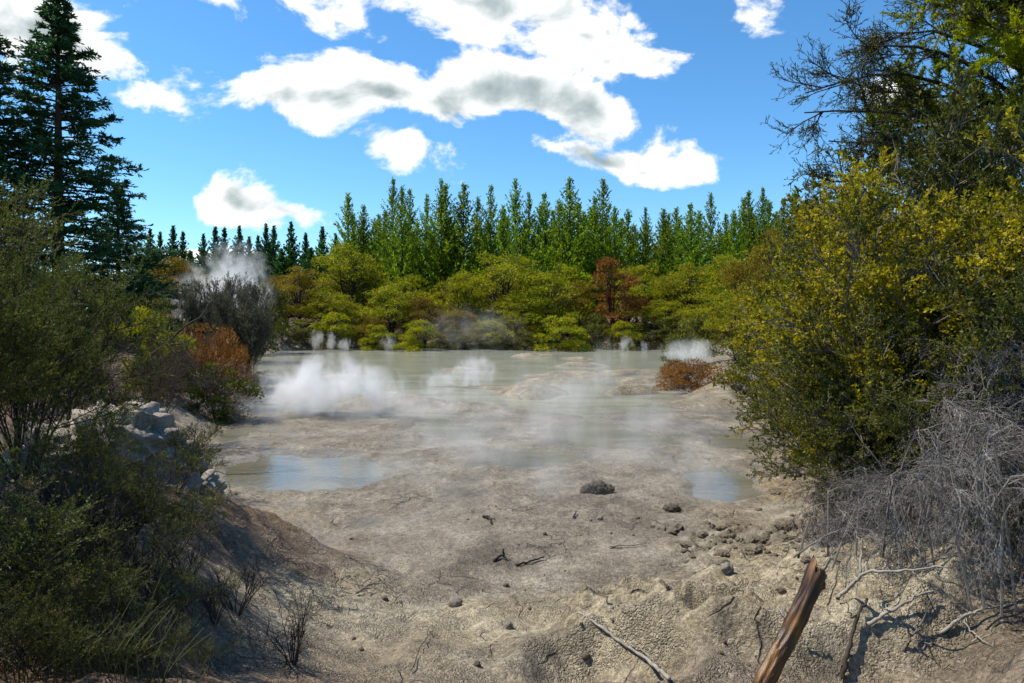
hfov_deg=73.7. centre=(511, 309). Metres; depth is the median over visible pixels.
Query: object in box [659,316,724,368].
bush
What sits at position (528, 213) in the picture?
pine tree
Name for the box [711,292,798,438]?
broadleaf shrub
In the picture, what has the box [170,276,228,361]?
upright shrub
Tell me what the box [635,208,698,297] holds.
pine tree
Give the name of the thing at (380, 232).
pine tree
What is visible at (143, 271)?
conifer tree
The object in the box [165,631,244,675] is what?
leafy sapling
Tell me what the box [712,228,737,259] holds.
pine tree
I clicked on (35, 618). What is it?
leafy sapling
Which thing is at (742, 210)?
pine tree
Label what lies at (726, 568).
pebble
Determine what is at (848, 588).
dead branch
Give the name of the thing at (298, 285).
kanuka tree
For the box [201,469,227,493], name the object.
rock
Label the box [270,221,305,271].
conifer tree
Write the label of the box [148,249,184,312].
conifer tree
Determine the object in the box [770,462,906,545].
hanging dead twigs
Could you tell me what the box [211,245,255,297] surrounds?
conifer tree
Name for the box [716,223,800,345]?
kanuka tree
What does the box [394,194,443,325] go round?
pine tree
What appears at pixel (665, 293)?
kanuka tree
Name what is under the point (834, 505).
hanging dead twigs
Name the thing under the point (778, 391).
olive shrub
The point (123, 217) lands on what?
conifer tree
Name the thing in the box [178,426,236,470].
leafy sapling
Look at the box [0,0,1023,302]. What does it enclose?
sky
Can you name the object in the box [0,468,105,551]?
leafy sapling
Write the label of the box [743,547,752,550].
mud clod
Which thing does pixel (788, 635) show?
broken post
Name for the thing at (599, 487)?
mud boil
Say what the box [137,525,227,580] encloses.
bare twigs
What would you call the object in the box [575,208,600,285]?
pine tree
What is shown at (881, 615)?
dead branch
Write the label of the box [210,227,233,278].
conifer tree
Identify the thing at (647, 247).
pine tree
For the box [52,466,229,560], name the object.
shrub
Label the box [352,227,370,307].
pine tree
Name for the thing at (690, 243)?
pine tree
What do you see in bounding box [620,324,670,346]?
bush
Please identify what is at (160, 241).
conifer tree
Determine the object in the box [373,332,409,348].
bush
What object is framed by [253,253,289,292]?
conifer tree
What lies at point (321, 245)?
conifer tree
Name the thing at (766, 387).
olive shrub
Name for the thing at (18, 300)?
manuka shrub
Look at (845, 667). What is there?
dead branch
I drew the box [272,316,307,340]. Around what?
bush
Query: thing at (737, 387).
rock
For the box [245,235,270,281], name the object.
conifer tree
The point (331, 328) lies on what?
bush
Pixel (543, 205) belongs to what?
pine tree
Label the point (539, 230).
pine tree
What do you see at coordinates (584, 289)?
kanuka tree
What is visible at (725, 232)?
pine tree
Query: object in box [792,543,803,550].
mud clod
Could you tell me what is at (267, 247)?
conifer tree
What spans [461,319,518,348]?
bush
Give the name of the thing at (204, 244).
conifer tree
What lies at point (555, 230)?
pine tree
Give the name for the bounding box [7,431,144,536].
shrub
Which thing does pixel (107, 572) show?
shrub
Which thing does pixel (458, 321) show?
bush
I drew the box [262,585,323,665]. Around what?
bare twigs
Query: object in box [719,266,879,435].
broadleaf shrub
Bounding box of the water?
[217,347,773,501]
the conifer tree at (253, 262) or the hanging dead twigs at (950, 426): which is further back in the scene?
the conifer tree at (253, 262)
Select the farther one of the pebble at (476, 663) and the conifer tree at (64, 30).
the conifer tree at (64, 30)
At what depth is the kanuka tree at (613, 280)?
71.86 m
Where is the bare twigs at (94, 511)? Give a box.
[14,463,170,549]
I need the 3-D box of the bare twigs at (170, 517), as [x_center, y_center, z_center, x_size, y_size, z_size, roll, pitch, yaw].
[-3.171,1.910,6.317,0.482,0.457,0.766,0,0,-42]
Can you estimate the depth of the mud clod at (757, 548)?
9.23 m
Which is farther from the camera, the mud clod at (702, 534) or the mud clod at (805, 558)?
the mud clod at (702, 534)
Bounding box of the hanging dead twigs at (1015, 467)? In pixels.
[825,394,1023,591]
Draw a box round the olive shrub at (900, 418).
[777,323,1023,531]
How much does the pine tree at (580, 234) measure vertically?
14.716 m
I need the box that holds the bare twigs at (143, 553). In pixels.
[110,513,199,583]
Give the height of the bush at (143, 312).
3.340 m
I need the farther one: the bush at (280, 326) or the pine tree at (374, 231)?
the pine tree at (374, 231)
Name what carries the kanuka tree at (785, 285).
on the ground at (416, 527)
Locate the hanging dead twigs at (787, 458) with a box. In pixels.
[771,408,820,479]
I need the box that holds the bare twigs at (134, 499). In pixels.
[57,468,187,531]
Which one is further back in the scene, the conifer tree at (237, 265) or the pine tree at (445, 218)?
the conifer tree at (237, 265)
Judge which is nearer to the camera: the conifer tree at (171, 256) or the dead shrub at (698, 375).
the dead shrub at (698, 375)
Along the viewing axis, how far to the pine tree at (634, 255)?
87.75 m
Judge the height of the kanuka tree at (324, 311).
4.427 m
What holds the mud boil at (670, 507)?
on the ground at (416, 527)
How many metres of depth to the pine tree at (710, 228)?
81.43 m
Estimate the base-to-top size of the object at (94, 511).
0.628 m
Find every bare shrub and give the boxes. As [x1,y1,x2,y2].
[1,308,170,423]
[38,335,196,421]
[108,327,225,412]
[188,358,263,421]
[246,359,274,399]
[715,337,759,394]
[741,365,786,428]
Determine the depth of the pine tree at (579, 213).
91.00 m
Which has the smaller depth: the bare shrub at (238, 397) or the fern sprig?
the fern sprig
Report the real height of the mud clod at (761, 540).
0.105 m
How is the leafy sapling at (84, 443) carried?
on the ground at (416, 527)
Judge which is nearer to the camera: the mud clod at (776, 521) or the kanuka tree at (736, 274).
the mud clod at (776, 521)
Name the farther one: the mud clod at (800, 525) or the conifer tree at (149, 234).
the conifer tree at (149, 234)
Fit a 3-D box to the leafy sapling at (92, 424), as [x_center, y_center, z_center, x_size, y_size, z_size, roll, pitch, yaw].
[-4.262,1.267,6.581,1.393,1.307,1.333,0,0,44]
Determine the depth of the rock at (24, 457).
8.27 m
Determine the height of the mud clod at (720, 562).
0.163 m
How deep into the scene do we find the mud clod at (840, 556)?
6.63 m
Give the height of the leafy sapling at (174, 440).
0.971 m
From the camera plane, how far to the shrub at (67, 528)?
4.25 m
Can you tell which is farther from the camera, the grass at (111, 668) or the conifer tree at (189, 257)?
the conifer tree at (189, 257)
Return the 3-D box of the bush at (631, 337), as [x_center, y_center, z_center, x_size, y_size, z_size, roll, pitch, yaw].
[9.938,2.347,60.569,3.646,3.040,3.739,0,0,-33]
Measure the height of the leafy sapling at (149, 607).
0.390 m
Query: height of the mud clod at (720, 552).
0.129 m
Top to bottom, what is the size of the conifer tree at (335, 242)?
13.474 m
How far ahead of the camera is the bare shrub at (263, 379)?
26.95 m
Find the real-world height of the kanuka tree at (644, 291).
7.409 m
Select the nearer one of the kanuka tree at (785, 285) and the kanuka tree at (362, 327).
the kanuka tree at (785, 285)
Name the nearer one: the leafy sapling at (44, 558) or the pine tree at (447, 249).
the leafy sapling at (44, 558)
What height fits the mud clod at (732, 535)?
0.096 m
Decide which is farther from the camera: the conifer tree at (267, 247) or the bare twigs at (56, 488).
the conifer tree at (267, 247)
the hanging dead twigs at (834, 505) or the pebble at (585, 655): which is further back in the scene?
the hanging dead twigs at (834, 505)
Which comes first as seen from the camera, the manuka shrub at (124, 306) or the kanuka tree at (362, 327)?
the manuka shrub at (124, 306)
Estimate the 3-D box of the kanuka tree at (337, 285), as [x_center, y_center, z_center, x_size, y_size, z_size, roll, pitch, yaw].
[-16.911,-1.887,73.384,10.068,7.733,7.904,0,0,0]
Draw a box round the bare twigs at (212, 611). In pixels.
[197,572,236,624]
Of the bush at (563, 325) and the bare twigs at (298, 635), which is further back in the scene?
the bush at (563, 325)
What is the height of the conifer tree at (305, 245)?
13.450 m
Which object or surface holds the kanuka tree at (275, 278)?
on the ground at (416, 527)
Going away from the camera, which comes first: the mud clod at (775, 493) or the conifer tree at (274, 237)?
the mud clod at (775, 493)
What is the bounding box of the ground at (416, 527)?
[0,313,1023,682]
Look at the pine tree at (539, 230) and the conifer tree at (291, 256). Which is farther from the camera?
the conifer tree at (291, 256)
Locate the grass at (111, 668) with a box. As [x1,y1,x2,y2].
[0,503,209,682]
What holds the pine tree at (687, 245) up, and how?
on the ground at (416, 527)
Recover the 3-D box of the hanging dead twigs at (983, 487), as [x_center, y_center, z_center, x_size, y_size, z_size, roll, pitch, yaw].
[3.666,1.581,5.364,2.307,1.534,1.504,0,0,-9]
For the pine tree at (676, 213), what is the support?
on the ground at (416, 527)
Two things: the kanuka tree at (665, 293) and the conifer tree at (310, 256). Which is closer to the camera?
the kanuka tree at (665, 293)
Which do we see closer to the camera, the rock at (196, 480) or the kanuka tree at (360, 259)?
the rock at (196, 480)
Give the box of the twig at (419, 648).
[410,626,433,670]
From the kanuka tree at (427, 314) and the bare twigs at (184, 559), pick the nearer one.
the bare twigs at (184, 559)
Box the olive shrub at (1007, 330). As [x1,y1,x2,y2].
[910,212,1023,502]
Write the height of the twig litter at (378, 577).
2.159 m
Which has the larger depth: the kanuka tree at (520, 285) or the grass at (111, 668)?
the kanuka tree at (520, 285)
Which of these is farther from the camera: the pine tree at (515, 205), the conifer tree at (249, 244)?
the conifer tree at (249, 244)
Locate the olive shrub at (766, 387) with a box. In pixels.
[739,362,822,463]
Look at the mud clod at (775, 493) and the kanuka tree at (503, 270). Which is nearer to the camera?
the mud clod at (775, 493)
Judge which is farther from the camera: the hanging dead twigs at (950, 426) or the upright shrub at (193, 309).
the upright shrub at (193, 309)
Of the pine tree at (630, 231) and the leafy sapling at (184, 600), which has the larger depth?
the pine tree at (630, 231)
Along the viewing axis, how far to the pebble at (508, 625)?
6.75 m
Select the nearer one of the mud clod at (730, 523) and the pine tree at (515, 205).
the mud clod at (730, 523)
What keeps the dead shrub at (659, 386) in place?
on the ground at (416, 527)
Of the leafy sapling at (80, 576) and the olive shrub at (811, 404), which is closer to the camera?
the leafy sapling at (80, 576)
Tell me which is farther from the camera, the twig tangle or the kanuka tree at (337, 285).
the kanuka tree at (337, 285)
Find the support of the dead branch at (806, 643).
on the ground at (416, 527)
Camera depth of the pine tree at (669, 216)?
82.83 m
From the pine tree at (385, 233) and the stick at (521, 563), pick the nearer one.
the stick at (521, 563)
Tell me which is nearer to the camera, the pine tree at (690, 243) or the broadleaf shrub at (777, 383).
the broadleaf shrub at (777, 383)
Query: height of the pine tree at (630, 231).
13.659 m
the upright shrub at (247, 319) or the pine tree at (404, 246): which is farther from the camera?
the pine tree at (404, 246)
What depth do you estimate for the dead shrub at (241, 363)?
25.57 m
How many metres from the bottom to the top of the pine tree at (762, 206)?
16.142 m
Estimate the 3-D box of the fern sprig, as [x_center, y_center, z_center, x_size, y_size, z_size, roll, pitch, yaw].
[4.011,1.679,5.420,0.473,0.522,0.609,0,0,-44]
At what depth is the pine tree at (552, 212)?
85.93 m
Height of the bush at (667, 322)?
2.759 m
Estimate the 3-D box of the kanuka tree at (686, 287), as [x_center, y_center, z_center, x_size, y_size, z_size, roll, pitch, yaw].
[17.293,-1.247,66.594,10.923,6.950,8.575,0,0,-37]
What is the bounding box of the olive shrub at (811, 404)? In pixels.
[728,341,942,532]
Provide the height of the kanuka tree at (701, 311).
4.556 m
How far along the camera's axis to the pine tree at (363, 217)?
80.54 m
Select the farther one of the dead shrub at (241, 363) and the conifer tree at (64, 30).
the conifer tree at (64, 30)
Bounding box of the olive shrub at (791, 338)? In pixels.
[734,298,1020,531]
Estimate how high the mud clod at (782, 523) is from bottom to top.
0.176 m
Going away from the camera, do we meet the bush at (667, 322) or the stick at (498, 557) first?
the stick at (498, 557)
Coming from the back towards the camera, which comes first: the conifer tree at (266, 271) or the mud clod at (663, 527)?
the conifer tree at (266, 271)
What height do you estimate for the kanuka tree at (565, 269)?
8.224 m
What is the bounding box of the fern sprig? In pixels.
[970,499,1023,553]
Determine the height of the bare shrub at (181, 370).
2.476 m
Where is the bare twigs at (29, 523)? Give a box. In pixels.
[0,485,79,569]
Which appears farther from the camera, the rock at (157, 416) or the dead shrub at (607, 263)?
the dead shrub at (607, 263)
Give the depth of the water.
27.15 m
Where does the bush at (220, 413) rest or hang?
on the ground at (416, 527)
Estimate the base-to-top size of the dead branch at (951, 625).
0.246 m
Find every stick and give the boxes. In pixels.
[482,515,495,524]
[492,549,506,561]
[515,556,543,565]
[609,542,645,547]
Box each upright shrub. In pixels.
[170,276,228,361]
[196,271,279,390]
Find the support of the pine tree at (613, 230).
on the ground at (416, 527)
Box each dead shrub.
[148,318,248,403]
[206,338,256,405]
[590,256,651,342]
[653,362,693,390]
[659,357,734,391]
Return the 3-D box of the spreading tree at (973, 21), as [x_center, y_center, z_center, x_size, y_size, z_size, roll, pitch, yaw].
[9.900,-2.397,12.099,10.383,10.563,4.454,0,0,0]
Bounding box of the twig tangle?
[355,568,411,605]
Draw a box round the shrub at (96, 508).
[7,462,167,551]
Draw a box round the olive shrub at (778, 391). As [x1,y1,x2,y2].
[760,364,791,407]
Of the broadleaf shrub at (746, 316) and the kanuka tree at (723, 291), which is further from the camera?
the kanuka tree at (723, 291)
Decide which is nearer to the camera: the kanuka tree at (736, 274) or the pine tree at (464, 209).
the kanuka tree at (736, 274)
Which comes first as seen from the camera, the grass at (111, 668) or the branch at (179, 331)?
the grass at (111, 668)
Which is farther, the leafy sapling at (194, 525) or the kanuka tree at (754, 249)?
the kanuka tree at (754, 249)
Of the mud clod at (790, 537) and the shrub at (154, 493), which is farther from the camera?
the mud clod at (790, 537)
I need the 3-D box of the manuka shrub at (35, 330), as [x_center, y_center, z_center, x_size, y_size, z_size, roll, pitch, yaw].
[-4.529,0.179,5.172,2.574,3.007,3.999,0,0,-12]
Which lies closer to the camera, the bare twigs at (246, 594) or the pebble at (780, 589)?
the bare twigs at (246, 594)
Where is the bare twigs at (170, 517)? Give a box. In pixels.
[149,494,203,535]
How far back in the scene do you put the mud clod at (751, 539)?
9.64 m
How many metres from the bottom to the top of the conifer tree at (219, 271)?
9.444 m
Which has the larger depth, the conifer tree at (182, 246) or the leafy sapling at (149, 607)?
the conifer tree at (182, 246)
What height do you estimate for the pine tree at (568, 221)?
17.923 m
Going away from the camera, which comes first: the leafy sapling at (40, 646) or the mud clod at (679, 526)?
the leafy sapling at (40, 646)
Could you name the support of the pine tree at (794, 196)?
on the ground at (416, 527)
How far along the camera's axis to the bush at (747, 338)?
23.25 m
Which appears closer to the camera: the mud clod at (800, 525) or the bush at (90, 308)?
the mud clod at (800, 525)
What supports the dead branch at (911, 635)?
on the ground at (416, 527)
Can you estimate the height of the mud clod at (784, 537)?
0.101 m
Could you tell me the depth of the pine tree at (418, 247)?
89.48 m
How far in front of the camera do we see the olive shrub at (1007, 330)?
6.64 m
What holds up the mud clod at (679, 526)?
on the ground at (416, 527)
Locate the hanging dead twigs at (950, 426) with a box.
[899,323,1023,546]
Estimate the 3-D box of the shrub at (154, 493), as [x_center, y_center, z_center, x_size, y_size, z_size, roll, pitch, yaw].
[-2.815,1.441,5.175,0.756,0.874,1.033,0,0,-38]
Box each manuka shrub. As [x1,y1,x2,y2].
[0,172,101,397]
[0,213,199,482]
[0,245,123,451]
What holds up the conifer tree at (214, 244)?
on the ground at (416, 527)
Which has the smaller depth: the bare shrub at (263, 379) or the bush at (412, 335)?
the bare shrub at (263, 379)
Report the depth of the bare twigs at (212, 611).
4.98 m
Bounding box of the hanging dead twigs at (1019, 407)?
[893,331,1023,530]
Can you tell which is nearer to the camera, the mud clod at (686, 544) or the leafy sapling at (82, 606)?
the leafy sapling at (82, 606)
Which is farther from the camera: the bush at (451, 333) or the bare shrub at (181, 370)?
the bush at (451, 333)
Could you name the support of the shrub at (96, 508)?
on the ground at (416, 527)
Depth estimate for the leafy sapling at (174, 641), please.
4.22 m
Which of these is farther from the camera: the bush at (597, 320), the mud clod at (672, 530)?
the bush at (597, 320)
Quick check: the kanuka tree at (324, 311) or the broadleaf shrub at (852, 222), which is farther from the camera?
the kanuka tree at (324, 311)
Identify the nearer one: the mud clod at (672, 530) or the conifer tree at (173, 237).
the mud clod at (672, 530)
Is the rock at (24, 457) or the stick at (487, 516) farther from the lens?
the stick at (487, 516)
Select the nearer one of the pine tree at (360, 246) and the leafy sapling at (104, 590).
the leafy sapling at (104, 590)
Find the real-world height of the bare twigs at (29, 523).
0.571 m
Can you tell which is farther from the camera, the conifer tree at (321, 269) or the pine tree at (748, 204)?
the conifer tree at (321, 269)
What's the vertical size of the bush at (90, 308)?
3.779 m
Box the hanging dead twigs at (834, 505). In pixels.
[807,468,929,547]
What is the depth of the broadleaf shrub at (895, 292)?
8.38 m
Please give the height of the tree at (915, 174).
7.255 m
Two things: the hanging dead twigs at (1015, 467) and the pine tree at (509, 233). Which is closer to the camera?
the hanging dead twigs at (1015, 467)
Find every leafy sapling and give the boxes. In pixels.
[0,375,153,504]
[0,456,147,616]
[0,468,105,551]
[0,488,102,608]
[0,551,110,639]
[0,573,91,674]
[0,579,117,675]
[2,560,138,636]
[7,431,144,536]
[22,609,140,672]
[36,415,178,522]
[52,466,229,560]
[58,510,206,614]
[75,597,175,674]
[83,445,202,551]
[123,611,198,678]
[138,558,247,635]
[143,486,240,555]
[157,412,225,494]
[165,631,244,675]
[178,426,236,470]
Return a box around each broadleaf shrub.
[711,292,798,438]
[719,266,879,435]
[723,317,935,516]
[738,106,1023,508]
[778,187,1023,429]
[779,148,1023,344]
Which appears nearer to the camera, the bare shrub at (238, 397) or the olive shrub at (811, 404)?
the olive shrub at (811, 404)
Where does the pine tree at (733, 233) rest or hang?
on the ground at (416, 527)
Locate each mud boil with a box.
[580,479,614,494]
[663,503,680,512]
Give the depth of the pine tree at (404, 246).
74.90 m
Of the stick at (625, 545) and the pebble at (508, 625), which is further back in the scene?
the stick at (625, 545)
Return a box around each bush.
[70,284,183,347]
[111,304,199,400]
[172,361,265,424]
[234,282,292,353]
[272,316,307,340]
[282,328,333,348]
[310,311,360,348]
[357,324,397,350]
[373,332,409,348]
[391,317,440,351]
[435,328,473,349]
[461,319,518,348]
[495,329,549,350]
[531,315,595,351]
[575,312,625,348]
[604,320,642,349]
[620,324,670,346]
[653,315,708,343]
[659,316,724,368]
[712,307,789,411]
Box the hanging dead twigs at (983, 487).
[805,423,1023,616]
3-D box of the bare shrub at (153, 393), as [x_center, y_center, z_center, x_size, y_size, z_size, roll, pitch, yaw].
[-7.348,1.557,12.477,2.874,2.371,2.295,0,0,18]
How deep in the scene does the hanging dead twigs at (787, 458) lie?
13.94 m
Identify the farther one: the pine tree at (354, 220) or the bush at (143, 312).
the pine tree at (354, 220)
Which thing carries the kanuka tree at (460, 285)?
on the ground at (416, 527)
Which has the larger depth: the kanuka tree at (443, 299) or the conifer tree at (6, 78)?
the kanuka tree at (443, 299)
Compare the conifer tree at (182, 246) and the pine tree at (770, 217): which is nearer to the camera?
the pine tree at (770, 217)
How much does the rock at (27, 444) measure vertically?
1.014 m
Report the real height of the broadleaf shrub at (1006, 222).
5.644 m
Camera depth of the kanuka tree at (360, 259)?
69.43 m
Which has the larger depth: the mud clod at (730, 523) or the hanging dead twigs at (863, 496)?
the mud clod at (730, 523)
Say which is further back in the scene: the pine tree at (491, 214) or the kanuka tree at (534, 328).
the pine tree at (491, 214)
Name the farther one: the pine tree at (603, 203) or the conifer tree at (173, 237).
the conifer tree at (173, 237)
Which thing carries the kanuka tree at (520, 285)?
on the ground at (416, 527)
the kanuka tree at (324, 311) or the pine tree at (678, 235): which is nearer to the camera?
the kanuka tree at (324, 311)
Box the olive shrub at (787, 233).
[738,98,1023,373]
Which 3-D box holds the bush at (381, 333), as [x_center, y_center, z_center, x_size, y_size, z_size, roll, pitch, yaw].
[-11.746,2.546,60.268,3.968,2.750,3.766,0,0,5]
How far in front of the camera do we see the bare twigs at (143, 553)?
4.79 m
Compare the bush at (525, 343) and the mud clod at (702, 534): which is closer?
the mud clod at (702, 534)
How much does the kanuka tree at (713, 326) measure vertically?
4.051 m
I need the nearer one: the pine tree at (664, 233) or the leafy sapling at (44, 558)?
the leafy sapling at (44, 558)
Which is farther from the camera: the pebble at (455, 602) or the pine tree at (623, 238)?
the pine tree at (623, 238)
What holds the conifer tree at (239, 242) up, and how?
on the ground at (416, 527)
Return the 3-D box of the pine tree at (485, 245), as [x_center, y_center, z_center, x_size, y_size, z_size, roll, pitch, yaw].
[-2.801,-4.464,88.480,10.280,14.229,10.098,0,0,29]
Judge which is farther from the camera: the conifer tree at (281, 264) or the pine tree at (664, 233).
the conifer tree at (281, 264)
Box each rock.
[0,445,29,481]
[7,420,72,479]
[45,401,185,479]
[134,439,208,492]
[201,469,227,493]
[733,379,754,393]
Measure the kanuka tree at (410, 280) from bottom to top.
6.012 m
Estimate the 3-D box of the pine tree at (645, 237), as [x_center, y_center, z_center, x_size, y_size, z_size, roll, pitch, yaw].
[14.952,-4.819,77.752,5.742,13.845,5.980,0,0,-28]
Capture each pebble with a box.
[447,596,462,607]
[473,660,480,666]
[503,621,512,629]
[580,652,589,659]
[720,562,733,573]
[776,587,785,592]
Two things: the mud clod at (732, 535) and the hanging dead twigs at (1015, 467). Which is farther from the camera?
the mud clod at (732, 535)
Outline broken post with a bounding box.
[752,555,827,682]
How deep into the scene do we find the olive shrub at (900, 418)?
7.27 m
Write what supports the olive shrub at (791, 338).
on the ground at (416, 527)
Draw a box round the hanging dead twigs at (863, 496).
[749,452,991,583]
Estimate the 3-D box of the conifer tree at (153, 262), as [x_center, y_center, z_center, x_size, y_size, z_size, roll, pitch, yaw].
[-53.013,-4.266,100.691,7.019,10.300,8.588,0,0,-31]
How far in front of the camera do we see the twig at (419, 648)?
5.54 m
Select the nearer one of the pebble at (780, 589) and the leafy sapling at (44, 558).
the leafy sapling at (44, 558)
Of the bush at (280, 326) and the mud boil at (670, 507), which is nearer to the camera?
the mud boil at (670, 507)
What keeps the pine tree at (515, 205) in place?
on the ground at (416, 527)
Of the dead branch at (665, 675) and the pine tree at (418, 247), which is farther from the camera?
the pine tree at (418, 247)
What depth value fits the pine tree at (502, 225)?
74.80 m
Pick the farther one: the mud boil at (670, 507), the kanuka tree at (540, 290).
the kanuka tree at (540, 290)
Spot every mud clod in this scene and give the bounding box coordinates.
[660,525,666,530]
[666,526,679,533]
[673,523,683,529]
[677,540,696,547]
[696,531,708,537]
[716,549,728,556]
[716,559,729,565]
[724,520,739,526]
[728,533,735,538]
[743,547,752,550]
[746,536,757,543]
[753,544,763,552]
[755,536,766,543]
[769,490,780,494]
[774,519,783,529]
[778,520,794,530]
[782,534,788,539]
[787,534,795,539]
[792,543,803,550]
[796,520,804,528]
[800,555,810,562]
[831,551,847,564]
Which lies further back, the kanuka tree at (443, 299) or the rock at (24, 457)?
the kanuka tree at (443, 299)
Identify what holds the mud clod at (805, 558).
on the ground at (416, 527)
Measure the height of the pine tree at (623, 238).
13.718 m
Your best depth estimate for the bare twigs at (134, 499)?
5.77 m
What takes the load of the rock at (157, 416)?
on the ground at (416, 527)
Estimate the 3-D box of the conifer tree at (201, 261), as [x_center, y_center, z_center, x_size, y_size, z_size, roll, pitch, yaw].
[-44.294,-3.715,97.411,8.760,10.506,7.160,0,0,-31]
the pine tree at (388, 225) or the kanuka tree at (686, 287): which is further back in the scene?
the pine tree at (388, 225)
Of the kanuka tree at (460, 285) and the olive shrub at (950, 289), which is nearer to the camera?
the olive shrub at (950, 289)
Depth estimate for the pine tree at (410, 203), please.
80.72 m
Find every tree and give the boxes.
[0,0,213,348]
[0,34,132,336]
[77,187,181,341]
[131,261,153,298]
[135,228,154,270]
[138,247,164,300]
[141,256,224,324]
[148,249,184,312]
[153,231,168,273]
[163,225,186,259]
[177,231,193,273]
[178,250,207,307]
[179,247,220,307]
[195,233,210,276]
[196,248,243,302]
[204,226,220,280]
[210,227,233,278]
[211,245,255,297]
[229,225,249,275]
[235,254,262,288]
[244,236,253,277]
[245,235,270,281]
[252,263,343,327]
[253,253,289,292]
[255,223,279,269]
[260,248,308,301]
[260,274,320,323]
[266,225,286,266]
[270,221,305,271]
[284,250,310,315]
[290,290,367,333]
[295,232,316,270]
[298,247,333,305]
[305,251,326,308]
[305,257,397,323]
[306,241,399,324]
[313,192,387,305]
[313,226,328,266]
[318,213,371,296]
[321,204,393,321]
[332,233,341,265]
[345,279,434,338]
[349,317,390,348]
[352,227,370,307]
[361,214,391,317]
[362,177,422,318]
[365,274,439,322]
[367,221,377,259]
[368,184,432,319]
[371,212,394,318]
[385,189,429,319]
[392,297,458,347]
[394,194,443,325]
[398,178,465,330]
[404,223,444,319]
[408,183,486,324]
[413,278,486,332]
[423,271,500,339]
[425,182,504,313]
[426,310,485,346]
[445,250,555,338]
[452,196,499,315]
[456,184,509,318]
[464,204,534,318]
[471,224,497,320]
[475,216,516,266]
[477,299,565,347]
[478,178,549,321]
[488,261,557,334]
[498,269,597,334]
[511,193,578,283]
[514,192,551,329]
[519,206,551,260]
[520,176,609,333]
[527,197,594,332]
[531,210,567,321]
[532,260,611,335]
[546,210,602,315]
[553,279,608,338]
[564,178,641,298]
[566,195,622,331]
[570,205,588,237]
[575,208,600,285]
[585,206,634,314]
[586,265,653,329]
[593,209,659,302]
[607,261,683,328]
[613,220,635,309]
[621,225,652,322]
[625,298,702,337]
[626,207,665,299]
[629,222,659,323]
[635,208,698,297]
[635,261,732,327]
[637,275,714,318]
[648,213,683,307]
[654,202,727,307]
[654,217,698,302]
[657,206,707,303]
[663,221,712,312]
[678,293,749,340]
[681,192,734,320]
[685,210,713,306]
[689,294,760,360]
[693,247,760,328]
[699,209,761,296]
[702,213,748,300]
[705,197,770,266]
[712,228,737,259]
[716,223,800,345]
[718,190,775,267]
[738,187,779,273]
[743,199,833,304]
[758,199,778,245]
[760,0,1023,245]
[761,262,803,333]
[767,200,795,279]
[770,188,807,293]
[794,23,1023,241]
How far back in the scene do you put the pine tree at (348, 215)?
79.64 m
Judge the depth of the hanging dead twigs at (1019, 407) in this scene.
6.45 m
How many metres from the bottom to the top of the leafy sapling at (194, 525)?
0.660 m
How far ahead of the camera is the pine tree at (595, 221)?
78.93 m
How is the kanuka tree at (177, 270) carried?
on the ground at (416, 527)
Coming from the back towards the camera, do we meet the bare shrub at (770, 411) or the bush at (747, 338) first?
the bush at (747, 338)
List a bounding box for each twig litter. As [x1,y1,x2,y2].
[1,473,1023,682]
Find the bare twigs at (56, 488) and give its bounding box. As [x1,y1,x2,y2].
[0,450,102,530]
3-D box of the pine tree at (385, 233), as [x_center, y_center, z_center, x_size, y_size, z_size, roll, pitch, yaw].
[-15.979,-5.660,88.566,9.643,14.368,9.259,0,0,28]
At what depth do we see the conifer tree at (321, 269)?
94.81 m
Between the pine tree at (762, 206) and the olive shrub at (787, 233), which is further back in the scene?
the pine tree at (762, 206)
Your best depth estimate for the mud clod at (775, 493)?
12.76 m
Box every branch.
[150,299,211,356]
[577,611,670,680]
[805,626,811,647]
[835,504,951,599]
[840,598,867,678]
[866,590,933,625]
[899,596,931,650]
[939,603,1009,644]
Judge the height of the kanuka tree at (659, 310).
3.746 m
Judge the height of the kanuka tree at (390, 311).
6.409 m
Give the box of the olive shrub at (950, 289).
[770,219,1023,474]
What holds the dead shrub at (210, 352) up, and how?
on the ground at (416, 527)
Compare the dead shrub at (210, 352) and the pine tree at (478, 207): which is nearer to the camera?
the dead shrub at (210, 352)
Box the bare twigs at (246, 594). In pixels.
[194,549,287,615]
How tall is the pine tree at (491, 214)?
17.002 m
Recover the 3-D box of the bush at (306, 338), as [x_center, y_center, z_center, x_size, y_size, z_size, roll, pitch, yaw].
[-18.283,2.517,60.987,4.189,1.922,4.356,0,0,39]
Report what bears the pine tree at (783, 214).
on the ground at (416, 527)
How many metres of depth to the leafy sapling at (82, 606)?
3.74 m
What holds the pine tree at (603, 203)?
on the ground at (416, 527)

